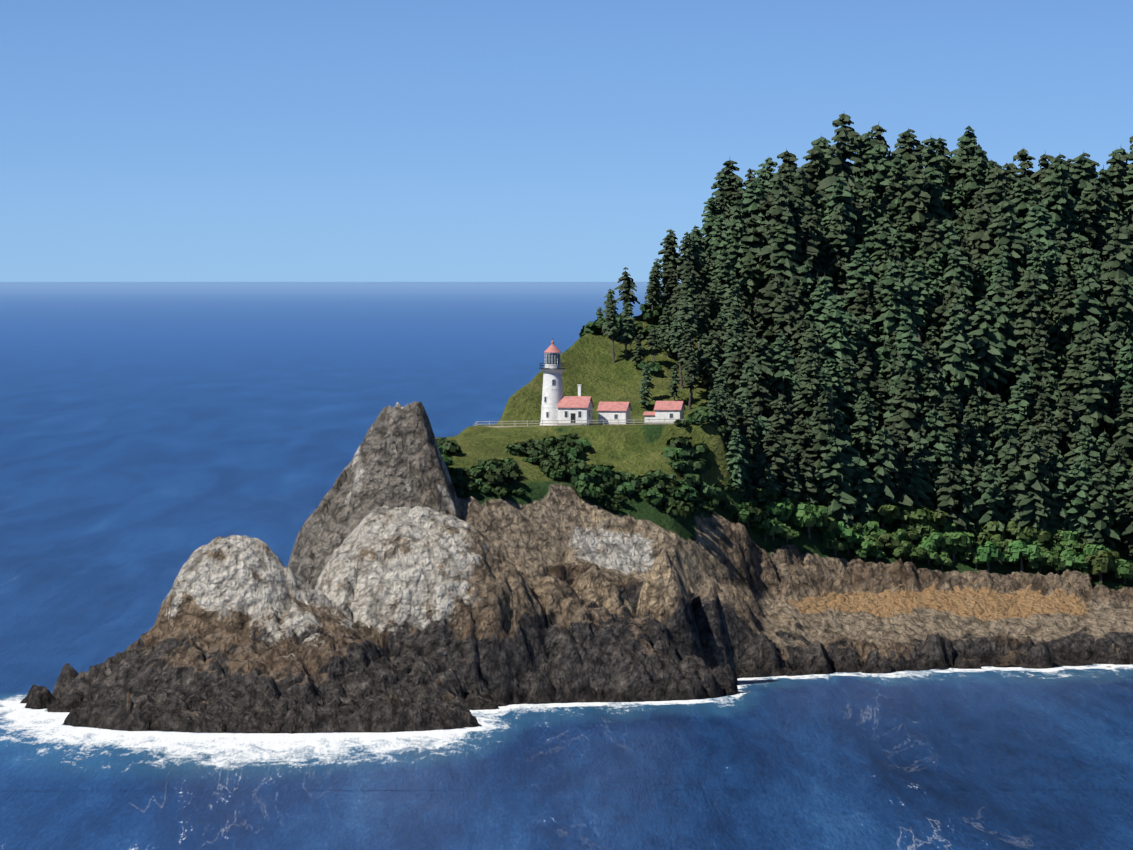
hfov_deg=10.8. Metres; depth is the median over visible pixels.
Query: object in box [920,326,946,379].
spruce
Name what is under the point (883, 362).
spruce
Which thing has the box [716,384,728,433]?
spruce
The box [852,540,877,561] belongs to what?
alder
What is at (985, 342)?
spruce
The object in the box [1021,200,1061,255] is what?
spruce
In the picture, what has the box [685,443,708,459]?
shrub
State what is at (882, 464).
spruce
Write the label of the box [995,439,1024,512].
spruce
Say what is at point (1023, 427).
spruce
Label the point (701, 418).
shrub
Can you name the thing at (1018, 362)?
spruce
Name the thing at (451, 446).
shrub
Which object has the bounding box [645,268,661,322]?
spruce
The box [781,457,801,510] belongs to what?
spruce
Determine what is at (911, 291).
spruce
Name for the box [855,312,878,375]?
spruce
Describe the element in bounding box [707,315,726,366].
spruce
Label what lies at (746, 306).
spruce
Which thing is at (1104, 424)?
spruce
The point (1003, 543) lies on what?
alder
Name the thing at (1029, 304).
spruce
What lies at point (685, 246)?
spruce
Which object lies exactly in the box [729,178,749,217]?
spruce
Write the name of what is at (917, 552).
alder
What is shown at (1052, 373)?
spruce
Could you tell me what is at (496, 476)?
shrub
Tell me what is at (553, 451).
shrub
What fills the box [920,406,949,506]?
spruce
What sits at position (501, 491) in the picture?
shrub
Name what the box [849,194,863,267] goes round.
spruce
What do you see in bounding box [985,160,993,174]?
spruce
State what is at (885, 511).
alder
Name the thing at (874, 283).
spruce
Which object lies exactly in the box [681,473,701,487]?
shrub
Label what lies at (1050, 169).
spruce
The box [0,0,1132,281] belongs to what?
sky
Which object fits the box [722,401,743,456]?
spruce
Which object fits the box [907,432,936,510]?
spruce
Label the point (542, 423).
path fence
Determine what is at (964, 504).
spruce
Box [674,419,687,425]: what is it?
shrub
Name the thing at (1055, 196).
spruce
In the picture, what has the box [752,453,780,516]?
spruce
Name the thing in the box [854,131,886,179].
spruce
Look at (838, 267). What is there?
spruce
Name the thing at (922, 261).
spruce
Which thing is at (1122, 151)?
spruce
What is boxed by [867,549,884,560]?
alder
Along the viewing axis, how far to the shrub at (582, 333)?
1230.56 m
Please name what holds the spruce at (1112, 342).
on the headland
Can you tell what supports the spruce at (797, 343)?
on the headland
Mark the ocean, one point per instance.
(154, 436)
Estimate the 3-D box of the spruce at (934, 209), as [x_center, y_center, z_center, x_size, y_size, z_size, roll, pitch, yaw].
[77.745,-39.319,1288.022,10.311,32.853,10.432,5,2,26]
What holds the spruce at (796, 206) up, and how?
on the headland
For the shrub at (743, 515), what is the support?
on the headland
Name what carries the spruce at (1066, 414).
on the headland
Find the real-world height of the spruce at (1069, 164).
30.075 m
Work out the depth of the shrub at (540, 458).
1163.88 m
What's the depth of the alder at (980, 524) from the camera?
1221.38 m
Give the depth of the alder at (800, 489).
1200.40 m
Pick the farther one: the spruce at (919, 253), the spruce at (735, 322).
the spruce at (919, 253)
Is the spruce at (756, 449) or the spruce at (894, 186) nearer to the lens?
the spruce at (756, 449)
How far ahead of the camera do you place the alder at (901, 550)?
1203.76 m
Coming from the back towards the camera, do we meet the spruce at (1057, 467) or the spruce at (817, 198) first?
the spruce at (817, 198)
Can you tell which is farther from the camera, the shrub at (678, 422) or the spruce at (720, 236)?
the spruce at (720, 236)
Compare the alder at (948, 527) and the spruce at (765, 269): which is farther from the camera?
the spruce at (765, 269)
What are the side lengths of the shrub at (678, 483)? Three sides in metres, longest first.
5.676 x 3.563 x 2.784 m
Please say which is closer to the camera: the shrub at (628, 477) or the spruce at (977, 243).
the shrub at (628, 477)
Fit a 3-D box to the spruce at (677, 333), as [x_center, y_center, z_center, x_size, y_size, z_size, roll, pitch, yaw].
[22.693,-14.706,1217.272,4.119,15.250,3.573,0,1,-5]
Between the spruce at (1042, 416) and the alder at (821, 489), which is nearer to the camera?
the alder at (821, 489)
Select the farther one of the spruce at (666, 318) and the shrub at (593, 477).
the spruce at (666, 318)
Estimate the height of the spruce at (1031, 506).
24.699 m
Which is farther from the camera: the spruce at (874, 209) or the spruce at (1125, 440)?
the spruce at (874, 209)
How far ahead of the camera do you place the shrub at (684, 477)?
1173.47 m
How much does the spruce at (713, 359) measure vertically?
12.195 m
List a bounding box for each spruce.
[596,307,604,318]
[603,289,618,314]
[603,296,614,333]
[603,305,619,362]
[614,267,639,306]
[615,302,635,357]
[629,332,645,368]
[637,381,652,409]
[640,364,654,397]
[643,328,661,361]
[644,259,664,307]
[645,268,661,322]
[658,229,680,302]
[658,303,674,357]
[660,280,667,303]
[662,269,680,319]
[667,365,681,400]
[669,283,680,321]
[669,316,685,388]
[673,273,697,316]
[673,295,699,336]
[674,231,694,279]
[675,260,699,346]
[677,329,700,400]
[683,351,699,408]
[689,226,706,278]
[690,233,703,275]
[691,294,711,376]
[692,226,709,263]
[695,270,703,294]
[695,317,715,345]
[695,333,707,385]
[698,257,715,308]
[700,196,720,265]
[700,330,724,374]
[702,170,731,222]
[702,204,719,242]
[702,290,711,329]
[703,342,720,391]
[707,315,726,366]
[707,388,722,427]
[708,213,728,283]
[708,280,726,330]
[709,191,730,256]
[709,312,727,351]
[711,249,737,312]
[713,365,730,395]
[715,160,742,204]
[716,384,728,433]
[718,207,749,279]
[719,326,741,387]
[721,279,742,324]
[721,335,744,396]
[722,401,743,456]
[723,393,730,437]
[724,302,745,354]
[725,200,747,284]
[725,350,745,403]
[726,429,747,493]
[728,396,741,425]
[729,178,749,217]
[733,356,761,407]
[734,392,757,433]
[738,257,760,311]
[738,296,757,332]
[738,310,749,353]
[739,214,766,315]
[739,406,757,463]
[740,179,767,310]
[740,335,775,404]
[740,434,753,478]
[741,328,759,363]
[742,168,755,196]
[746,377,774,439]
[749,440,762,486]
[751,299,772,342]
[752,414,771,462]
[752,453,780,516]
[754,163,772,197]
[754,236,772,305]
[754,274,790,351]
[755,186,801,281]
[755,348,773,380]
[757,219,770,285]
[758,192,773,298]
[761,427,791,497]
[764,157,777,187]
[764,174,789,244]
[767,162,793,197]
[767,276,798,342]
[767,330,800,409]
[768,394,794,465]
[769,369,801,414]
[770,221,806,285]
[772,284,799,353]
[777,147,797,170]
[778,442,799,482]
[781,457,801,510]
[784,404,796,443]
[785,193,817,263]
[786,276,808,369]
[786,369,802,417]
[787,354,796,403]
[787,416,817,492]
[788,167,816,216]
[788,309,821,374]
[790,165,797,174]
[790,172,799,186]
[792,352,820,418]
[795,221,819,286]
[796,145,825,196]
[796,452,818,506]
[797,263,815,326]
[798,322,827,375]
[803,204,830,288]
[803,417,816,459]
[804,231,832,276]
[804,273,835,328]
[805,389,852,498]
[807,367,841,461]
[808,190,829,229]
[809,272,831,310]
[811,137,836,200]
[812,194,827,241]
[814,428,856,525]
[815,221,827,257]
[816,127,864,222]
[818,322,829,360]
[819,294,857,380]
[821,176,856,257]
[822,138,832,161]
[822,205,853,309]
[823,357,855,445]
[826,197,864,261]
[827,255,853,311]
[828,406,861,512]
[831,113,864,178]
[835,355,873,439]
[841,243,879,312]
[845,311,867,377]
[847,135,864,178]
[847,281,876,360]
[847,337,863,401]
[847,394,886,505]
[847,452,876,525]
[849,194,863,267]
[850,391,877,461]
[852,175,866,202]
[852,347,873,397]
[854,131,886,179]
[854,265,877,315]
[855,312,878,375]
[856,178,881,216]
[857,172,870,184]
[858,208,881,270]
[861,195,870,211]
[863,372,889,435]
[865,200,882,224]
[865,424,902,523]
[867,451,874,495]
[868,144,891,205]
[869,214,903,294]
[870,124,890,156]
[870,258,911,346]
[870,276,889,359]
[871,335,894,412]
[876,150,910,229]
[877,425,918,526]
[878,175,903,224]
[880,143,892,190]
[880,375,920,431]
[882,348,915,426]
[884,243,906,295]
[884,367,929,462]
[887,331,897,351]
[888,216,896,250]
[888,313,922,382]
[888,330,924,399]
[891,129,923,180]
[892,207,919,260]
[892,422,908,479]
[894,227,912,287]
[899,165,913,255]
[900,162,933,253]
[902,280,925,344]
[903,258,938,363]
[903,456,930,506]
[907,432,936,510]
[909,230,925,260]
[910,256,925,308]
[911,167,947,253]
[913,245,940,286]
[915,143,926,161]
[915,363,940,435]
[915,369,949,436]
[916,287,942,346]
[916,340,950,401]
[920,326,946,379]
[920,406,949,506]
[921,138,956,218]
[921,219,946,279]
[924,249,948,305]
[929,299,967,392]
[931,432,960,511]
[932,462,967,532]
[934,135,952,190]
[935,301,981,413]
[936,368,956,404]
[937,219,967,288]
[937,400,948,418]
[939,206,955,240]
[939,393,981,512]
[940,246,973,305]
[943,389,966,422]
[944,280,971,321]
[946,183,956,209]
[947,144,971,208]
[947,186,969,219]
[948,126,977,173]
[948,179,966,220]
[950,288,977,405]
[952,208,969,233]
[953,225,962,246]
[954,469,978,533]
[955,228,975,260]
[956,149,994,220]
[958,211,981,245]
[959,239,979,308]
[960,416,987,511]
[962,394,994,463]
[964,259,990,328]
[964,377,994,438]
[966,198,995,275]
[967,298,1010,390]
[967,459,985,527]
[970,316,992,385]
[971,189,984,219]
[971,464,1009,539]
[972,255,981,283]
[972,297,1021,398]
[973,212,993,276]
[974,167,1018,245]
[977,438,1001,507]
[978,257,994,308]
[982,197,1030,296]
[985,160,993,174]
[985,259,1015,383]
[985,394,1016,444]
[986,424,999,456]
[987,271,1015,396]
[989,207,1001,238]
[989,245,1013,321]
[992,401,1020,472]
[995,163,1017,197]
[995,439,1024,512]
[997,458,1005,509]
[999,460,1025,540]
[1003,292,1025,404]
[1003,327,1033,379]
[1005,163,1020,174]
[1005,350,1035,419]
[1006,190,1020,244]
[1007,379,1033,467]
[1011,178,1037,243]
[1011,426,1055,534]
[1013,149,1039,183]
[1014,271,1048,362]
[1014,379,1049,428]
[1015,231,1042,299]
[1017,417,1030,460]
[1017,445,1029,467]
[1018,175,1032,197]
[1018,201,1036,253]
[1020,246,1054,322]
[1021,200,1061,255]
[1025,324,1056,398]
[1025,451,1066,539]
[1030,154,1053,192]
[1030,184,1042,204]
[1031,395,1050,452]
[1037,412,1061,453]
[1038,280,1059,327]
[1039,363,1064,408]
[1040,152,1074,213]
[1040,378,1062,427]
[1040,436,1056,498]
[1041,162,1074,240]
[1041,238,1067,305]
[1041,320,1064,369]
[1045,316,1068,390]
[1045,450,1082,541]
[1051,275,1081,369]
[1052,268,1065,322]
[1053,227,1074,276]
[1053,391,1079,484]
[1057,339,1084,410]
[1058,329,1089,432]
[1059,264,1104,344]
[1060,200,1082,234]
[1063,225,1078,248]
[1063,459,1097,543]
[1064,423,1098,482]
[1065,159,1075,185]
[1066,250,1084,297]
[1066,477,1075,531]
[1067,150,1097,212]
[1067,232,1100,297]
[1069,418,1087,455]
[1070,426,1099,500]
[1071,290,1087,337]
[1073,189,1083,214]
[1073,196,1086,226]
[1073,338,1114,443]
[1074,178,1111,248]
[1075,213,1100,260]
[1076,276,1107,331]
[1077,250,1110,318]
[1077,320,1106,369]
[1077,329,1094,358]
[1081,458,1096,507]
[1081,465,1120,550]
[1089,160,1110,223]
[1089,431,1102,467]
[1094,396,1117,450]
[1095,165,1118,239]
[1096,235,1109,261]
[1096,429,1110,466]
[1097,259,1113,310]
[1097,315,1111,328]
[1098,316,1117,409]
[1099,223,1132,321]
[1101,152,1130,214]
[1102,441,1125,525]
[1103,247,1132,296]
[1103,319,1125,409]
[1107,344,1129,402]
[1107,461,1131,538]
[1108,276,1132,405]
[1108,393,1132,445]
[1109,158,1131,205]
[1110,148,1132,183]
[1111,339,1132,419]
[1111,387,1132,474]
[1112,199,1126,226]
[1115,443,1128,468]
[1116,472,1132,557]
[1120,219,1132,255]
[1121,170,1132,215]
[1124,136,1132,184]
[1126,208,1132,223]
[1127,277,1132,339]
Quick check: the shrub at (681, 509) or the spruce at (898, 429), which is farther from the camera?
the spruce at (898, 429)
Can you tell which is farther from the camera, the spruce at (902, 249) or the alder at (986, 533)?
the spruce at (902, 249)
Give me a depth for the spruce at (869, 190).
1296.35 m
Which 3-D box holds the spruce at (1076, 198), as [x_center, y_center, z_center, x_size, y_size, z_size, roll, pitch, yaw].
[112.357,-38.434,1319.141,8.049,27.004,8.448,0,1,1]
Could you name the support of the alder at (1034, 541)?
on the headland
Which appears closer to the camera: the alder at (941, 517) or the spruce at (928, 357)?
the alder at (941, 517)
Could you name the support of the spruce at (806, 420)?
on the headland
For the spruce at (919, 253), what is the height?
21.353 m
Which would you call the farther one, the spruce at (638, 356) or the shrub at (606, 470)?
the spruce at (638, 356)
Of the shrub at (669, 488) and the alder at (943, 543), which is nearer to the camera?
the shrub at (669, 488)
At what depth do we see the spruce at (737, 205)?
1261.76 m
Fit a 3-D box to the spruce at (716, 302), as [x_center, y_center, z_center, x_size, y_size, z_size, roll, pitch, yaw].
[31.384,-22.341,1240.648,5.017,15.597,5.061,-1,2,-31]
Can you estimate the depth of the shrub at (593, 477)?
1158.63 m
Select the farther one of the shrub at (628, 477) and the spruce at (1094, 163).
the spruce at (1094, 163)
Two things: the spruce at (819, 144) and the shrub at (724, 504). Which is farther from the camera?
the spruce at (819, 144)
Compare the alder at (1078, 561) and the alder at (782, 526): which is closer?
the alder at (782, 526)
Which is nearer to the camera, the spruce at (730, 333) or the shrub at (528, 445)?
the shrub at (528, 445)
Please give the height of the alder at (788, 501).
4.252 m
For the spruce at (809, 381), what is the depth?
1215.44 m
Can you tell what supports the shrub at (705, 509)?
on the headland
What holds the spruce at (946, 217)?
on the headland
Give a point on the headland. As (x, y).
(406, 590)
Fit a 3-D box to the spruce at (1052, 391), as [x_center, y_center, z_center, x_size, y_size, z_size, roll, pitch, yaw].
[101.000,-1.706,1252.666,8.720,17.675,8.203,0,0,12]
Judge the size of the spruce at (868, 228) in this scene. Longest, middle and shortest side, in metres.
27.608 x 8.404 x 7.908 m
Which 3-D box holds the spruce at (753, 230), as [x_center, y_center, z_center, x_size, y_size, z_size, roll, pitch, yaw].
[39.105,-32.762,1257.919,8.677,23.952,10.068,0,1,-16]
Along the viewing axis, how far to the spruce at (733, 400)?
1199.93 m
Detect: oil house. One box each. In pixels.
[597,402,631,423]
[654,401,685,423]
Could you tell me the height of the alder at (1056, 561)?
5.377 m
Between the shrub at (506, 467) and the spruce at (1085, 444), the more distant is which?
the spruce at (1085, 444)
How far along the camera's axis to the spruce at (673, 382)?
1209.67 m
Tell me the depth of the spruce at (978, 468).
1224.02 m
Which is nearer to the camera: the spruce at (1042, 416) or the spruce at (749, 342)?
the spruce at (749, 342)
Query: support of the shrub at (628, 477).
on the headland
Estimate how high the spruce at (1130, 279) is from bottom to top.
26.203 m
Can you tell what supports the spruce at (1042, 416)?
on the headland
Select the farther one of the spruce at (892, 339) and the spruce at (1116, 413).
the spruce at (1116, 413)
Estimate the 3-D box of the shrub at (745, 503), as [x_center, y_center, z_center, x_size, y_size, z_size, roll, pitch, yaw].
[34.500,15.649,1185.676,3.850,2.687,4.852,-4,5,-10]
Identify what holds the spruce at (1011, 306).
on the headland
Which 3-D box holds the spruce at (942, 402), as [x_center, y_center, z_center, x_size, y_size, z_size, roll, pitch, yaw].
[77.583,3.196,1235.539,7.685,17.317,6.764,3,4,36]
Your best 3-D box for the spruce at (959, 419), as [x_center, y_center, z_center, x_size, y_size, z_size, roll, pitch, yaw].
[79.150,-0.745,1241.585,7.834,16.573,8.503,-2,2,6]
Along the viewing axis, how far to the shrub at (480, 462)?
1154.67 m
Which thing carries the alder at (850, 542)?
on the headland
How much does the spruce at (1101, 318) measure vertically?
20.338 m
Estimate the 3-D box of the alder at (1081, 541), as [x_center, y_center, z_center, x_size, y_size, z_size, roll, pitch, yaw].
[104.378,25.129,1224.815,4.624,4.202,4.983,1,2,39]
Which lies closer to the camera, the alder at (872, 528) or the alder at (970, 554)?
the alder at (872, 528)
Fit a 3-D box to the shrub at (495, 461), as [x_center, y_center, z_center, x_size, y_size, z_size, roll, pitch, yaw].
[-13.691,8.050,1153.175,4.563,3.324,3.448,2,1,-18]
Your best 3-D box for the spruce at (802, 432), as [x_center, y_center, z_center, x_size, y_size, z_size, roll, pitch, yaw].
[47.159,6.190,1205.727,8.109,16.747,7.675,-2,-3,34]
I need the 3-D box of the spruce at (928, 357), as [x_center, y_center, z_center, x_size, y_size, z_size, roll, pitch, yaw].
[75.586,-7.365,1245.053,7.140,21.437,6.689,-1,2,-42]
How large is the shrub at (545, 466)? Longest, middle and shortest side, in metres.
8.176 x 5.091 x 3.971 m
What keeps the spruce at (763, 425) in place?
on the headland
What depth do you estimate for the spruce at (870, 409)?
1220.17 m
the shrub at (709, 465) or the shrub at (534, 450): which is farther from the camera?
the shrub at (709, 465)
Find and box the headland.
[20,288,1132,733]
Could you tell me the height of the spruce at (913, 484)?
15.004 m
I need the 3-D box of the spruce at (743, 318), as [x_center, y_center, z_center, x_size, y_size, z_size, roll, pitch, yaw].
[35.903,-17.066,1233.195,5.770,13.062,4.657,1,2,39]
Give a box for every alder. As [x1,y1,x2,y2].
[751,487,776,506]
[752,518,778,540]
[754,483,780,499]
[757,515,787,540]
[762,501,792,520]
[775,525,800,542]
[779,497,794,510]
[783,479,809,495]
[789,495,798,504]
[789,501,827,539]
[810,485,827,505]
[814,515,838,537]
[818,492,847,508]
[820,536,846,556]
[821,520,853,538]
[828,510,838,520]
[832,483,857,496]
[839,533,862,554]
[845,523,861,532]
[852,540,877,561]
[855,535,874,548]
[857,520,885,536]
[866,503,901,529]
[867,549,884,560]
[873,532,899,550]
[888,540,911,558]
[891,528,908,542]
[893,520,927,542]
[899,503,934,524]
[905,543,928,561]
[912,521,938,537]
[914,545,938,565]
[915,531,944,550]
[919,533,945,548]
[930,510,948,526]
[933,551,952,569]
[937,531,973,562]
[938,522,956,532]
[953,539,982,561]
[958,545,984,569]
[970,520,1004,543]
[971,541,1004,571]
[974,521,984,531]
[990,534,1013,562]
[993,524,1008,538]
[1001,540,1040,572]
[1006,521,1034,540]
[1019,535,1041,546]
[1026,551,1051,571]
[1033,527,1050,544]
[1042,540,1057,550]
[1044,552,1070,574]
[1050,525,1064,540]
[1050,540,1080,553]
[1057,530,1079,543]
[1060,549,1092,570]
[1076,538,1089,551]
[1080,568,1096,576]
[1082,543,1109,555]
[1083,550,1114,582]
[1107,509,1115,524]
[1107,550,1122,573]
[1110,559,1132,583]
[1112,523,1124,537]
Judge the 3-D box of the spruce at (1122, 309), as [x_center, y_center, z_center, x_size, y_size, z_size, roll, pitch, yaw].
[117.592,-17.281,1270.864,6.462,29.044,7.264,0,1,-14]
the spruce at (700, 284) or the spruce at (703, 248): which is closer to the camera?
the spruce at (700, 284)
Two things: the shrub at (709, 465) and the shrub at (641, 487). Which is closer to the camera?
the shrub at (641, 487)
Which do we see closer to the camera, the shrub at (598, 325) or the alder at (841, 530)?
the alder at (841, 530)
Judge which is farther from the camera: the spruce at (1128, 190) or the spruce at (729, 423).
the spruce at (1128, 190)
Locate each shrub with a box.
[436,437,460,454]
[437,444,446,452]
[440,453,453,465]
[448,467,465,475]
[457,481,477,490]
[464,468,479,476]
[467,464,495,475]
[468,478,482,484]
[476,466,509,484]
[477,459,487,465]
[477,484,491,494]
[484,458,504,466]
[495,486,509,496]
[497,485,512,490]
[501,465,511,473]
[502,458,514,463]
[503,461,518,470]
[504,443,525,453]
[505,469,520,482]
[511,488,524,494]
[513,442,526,446]
[516,445,547,456]
[523,456,540,463]
[525,442,547,448]
[526,439,543,444]
[537,455,550,462]
[539,460,568,475]
[543,436,557,446]
[544,454,566,463]
[544,468,575,479]
[547,445,563,449]
[548,448,566,457]
[553,443,582,453]
[557,435,575,445]
[564,447,578,457]
[565,433,578,439]
[565,464,580,478]
[567,456,583,461]
[567,461,590,472]
[567,471,603,484]
[574,480,603,497]
[575,438,591,451]
[578,327,596,337]
[582,318,619,334]
[590,468,623,484]
[592,464,615,477]
[595,482,614,491]
[597,493,610,499]
[604,500,619,509]
[612,494,627,502]
[614,482,635,497]
[615,314,632,335]
[620,471,634,482]
[631,322,642,330]
[631,474,655,488]
[635,324,662,336]
[635,484,645,491]
[636,361,661,372]
[638,487,658,497]
[640,303,658,311]
[642,309,660,320]
[645,470,664,479]
[646,491,666,507]
[650,479,665,489]
[659,303,672,315]
[660,473,675,480]
[661,447,686,460]
[663,499,693,516]
[665,459,693,470]
[665,485,678,493]
[666,436,693,449]
[670,486,699,500]
[673,480,688,487]
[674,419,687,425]
[680,458,707,474]
[680,475,687,482]
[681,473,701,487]
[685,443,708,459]
[686,411,711,423]
[686,499,705,507]
[687,420,699,423]
[694,406,723,420]
[695,481,721,497]
[703,507,713,511]
[704,497,719,507]
[705,458,711,475]
[717,425,726,433]
[719,500,735,509]
[723,484,744,494]
[734,509,753,523]
[738,498,751,508]
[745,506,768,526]
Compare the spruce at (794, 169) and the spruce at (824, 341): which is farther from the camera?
the spruce at (794, 169)
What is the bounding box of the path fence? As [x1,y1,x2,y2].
[473,418,683,425]
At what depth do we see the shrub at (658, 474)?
1168.33 m
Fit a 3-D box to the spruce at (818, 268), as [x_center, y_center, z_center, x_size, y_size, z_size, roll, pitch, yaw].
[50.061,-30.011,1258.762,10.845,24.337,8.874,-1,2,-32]
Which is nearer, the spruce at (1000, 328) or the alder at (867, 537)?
the alder at (867, 537)
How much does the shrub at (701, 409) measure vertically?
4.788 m
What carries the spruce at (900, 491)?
on the headland
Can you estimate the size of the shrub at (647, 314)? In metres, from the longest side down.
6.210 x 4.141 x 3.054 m
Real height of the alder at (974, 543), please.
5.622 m
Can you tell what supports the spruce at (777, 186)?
on the headland
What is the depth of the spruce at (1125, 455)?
1235.92 m
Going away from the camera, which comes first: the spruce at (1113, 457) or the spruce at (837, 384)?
the spruce at (837, 384)
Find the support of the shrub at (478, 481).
on the headland
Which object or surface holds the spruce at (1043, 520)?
on the headland
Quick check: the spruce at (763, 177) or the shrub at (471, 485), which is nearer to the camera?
the shrub at (471, 485)
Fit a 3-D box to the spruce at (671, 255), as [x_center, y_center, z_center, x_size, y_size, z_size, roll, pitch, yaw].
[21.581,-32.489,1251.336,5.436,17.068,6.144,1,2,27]
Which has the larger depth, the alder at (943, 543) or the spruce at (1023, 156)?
the spruce at (1023, 156)
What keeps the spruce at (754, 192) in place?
on the headland
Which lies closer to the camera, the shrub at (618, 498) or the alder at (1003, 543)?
the shrub at (618, 498)
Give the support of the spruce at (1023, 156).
on the headland
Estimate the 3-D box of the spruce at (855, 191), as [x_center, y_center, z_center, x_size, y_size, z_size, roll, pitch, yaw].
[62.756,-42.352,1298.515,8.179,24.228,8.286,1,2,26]
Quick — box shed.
[643,412,654,423]
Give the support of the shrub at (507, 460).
on the headland
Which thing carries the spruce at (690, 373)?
on the headland
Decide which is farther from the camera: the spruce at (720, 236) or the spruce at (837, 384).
the spruce at (720, 236)
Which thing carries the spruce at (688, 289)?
on the headland
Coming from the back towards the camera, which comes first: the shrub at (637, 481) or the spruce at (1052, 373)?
the spruce at (1052, 373)
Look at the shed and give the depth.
1193.51 m
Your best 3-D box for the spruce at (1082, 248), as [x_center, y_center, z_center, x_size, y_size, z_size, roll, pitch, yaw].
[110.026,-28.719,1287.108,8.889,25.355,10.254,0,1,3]
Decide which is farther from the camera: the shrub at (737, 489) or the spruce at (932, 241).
the spruce at (932, 241)
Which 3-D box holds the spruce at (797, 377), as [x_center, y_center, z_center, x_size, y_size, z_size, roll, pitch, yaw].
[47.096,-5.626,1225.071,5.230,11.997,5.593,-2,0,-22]
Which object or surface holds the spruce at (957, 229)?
on the headland
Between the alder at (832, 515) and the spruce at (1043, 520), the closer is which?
the alder at (832, 515)
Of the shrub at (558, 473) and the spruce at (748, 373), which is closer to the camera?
the shrub at (558, 473)
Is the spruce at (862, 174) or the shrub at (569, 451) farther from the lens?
the spruce at (862, 174)
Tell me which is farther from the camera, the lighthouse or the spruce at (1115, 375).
the spruce at (1115, 375)
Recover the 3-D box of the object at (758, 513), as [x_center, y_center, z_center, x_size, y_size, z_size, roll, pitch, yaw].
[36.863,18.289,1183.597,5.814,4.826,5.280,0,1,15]
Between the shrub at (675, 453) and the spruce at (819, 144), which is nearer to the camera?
the shrub at (675, 453)
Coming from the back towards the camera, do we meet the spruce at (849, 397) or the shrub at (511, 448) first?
the spruce at (849, 397)
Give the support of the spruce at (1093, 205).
on the headland
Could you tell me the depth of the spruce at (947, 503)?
1217.46 m
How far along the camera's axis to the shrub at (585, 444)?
1175.74 m
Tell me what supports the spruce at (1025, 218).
on the headland
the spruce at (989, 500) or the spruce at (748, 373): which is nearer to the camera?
the spruce at (748, 373)
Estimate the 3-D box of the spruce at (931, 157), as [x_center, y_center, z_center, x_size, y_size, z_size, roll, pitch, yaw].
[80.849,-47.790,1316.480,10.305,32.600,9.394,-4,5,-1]
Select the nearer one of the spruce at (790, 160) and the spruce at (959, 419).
the spruce at (959, 419)
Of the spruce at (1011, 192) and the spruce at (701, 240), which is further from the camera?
the spruce at (1011, 192)
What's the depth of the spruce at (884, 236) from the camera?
1260.77 m
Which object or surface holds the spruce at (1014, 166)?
on the headland
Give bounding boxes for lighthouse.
[539,338,593,424]
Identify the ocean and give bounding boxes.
[0,282,1132,849]
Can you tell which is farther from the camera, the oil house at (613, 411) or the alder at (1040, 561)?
the alder at (1040, 561)
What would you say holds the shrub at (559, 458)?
on the headland
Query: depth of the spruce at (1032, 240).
1277.89 m
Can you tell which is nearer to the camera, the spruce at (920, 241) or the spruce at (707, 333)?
the spruce at (707, 333)
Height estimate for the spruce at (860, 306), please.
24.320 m
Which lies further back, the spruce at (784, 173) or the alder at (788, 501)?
the spruce at (784, 173)
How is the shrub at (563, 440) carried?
on the headland
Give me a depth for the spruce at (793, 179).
1279.60 m
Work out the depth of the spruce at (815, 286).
1245.82 m
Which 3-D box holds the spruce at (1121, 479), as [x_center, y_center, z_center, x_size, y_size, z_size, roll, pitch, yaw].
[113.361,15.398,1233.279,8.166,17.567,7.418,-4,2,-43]
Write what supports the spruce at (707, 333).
on the headland
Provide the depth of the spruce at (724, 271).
1245.98 m
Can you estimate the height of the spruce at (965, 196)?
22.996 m
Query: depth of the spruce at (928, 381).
1234.43 m
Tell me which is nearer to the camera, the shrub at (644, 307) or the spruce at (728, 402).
the spruce at (728, 402)
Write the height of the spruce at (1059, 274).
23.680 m
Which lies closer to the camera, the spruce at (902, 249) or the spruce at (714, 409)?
the spruce at (714, 409)
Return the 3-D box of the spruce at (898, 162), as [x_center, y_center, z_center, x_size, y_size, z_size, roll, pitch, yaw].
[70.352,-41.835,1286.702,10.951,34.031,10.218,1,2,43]
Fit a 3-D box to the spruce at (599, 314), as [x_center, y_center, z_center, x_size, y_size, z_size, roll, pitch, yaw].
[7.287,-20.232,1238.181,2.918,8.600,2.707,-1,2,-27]
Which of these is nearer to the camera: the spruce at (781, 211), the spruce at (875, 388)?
the spruce at (875, 388)
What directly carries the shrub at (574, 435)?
on the headland
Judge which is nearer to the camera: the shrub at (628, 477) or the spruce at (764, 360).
the shrub at (628, 477)
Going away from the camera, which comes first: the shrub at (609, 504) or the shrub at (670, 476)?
the shrub at (609, 504)
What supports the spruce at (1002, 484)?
on the headland
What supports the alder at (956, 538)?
on the headland
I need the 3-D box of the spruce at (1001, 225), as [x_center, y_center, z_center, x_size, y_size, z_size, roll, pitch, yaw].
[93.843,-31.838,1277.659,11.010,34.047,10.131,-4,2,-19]
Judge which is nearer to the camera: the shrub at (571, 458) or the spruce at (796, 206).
the shrub at (571, 458)
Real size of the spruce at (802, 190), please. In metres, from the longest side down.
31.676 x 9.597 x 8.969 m
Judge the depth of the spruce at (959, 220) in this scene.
1308.00 m
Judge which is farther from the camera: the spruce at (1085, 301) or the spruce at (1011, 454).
the spruce at (1085, 301)
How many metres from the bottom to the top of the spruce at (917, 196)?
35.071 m
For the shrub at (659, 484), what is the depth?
1165.40 m
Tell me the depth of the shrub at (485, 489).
1143.31 m
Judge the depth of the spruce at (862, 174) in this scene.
1308.93 m
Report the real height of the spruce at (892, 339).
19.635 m
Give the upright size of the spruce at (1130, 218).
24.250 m
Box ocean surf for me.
[0,645,1132,790]
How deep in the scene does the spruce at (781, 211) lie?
1249.18 m

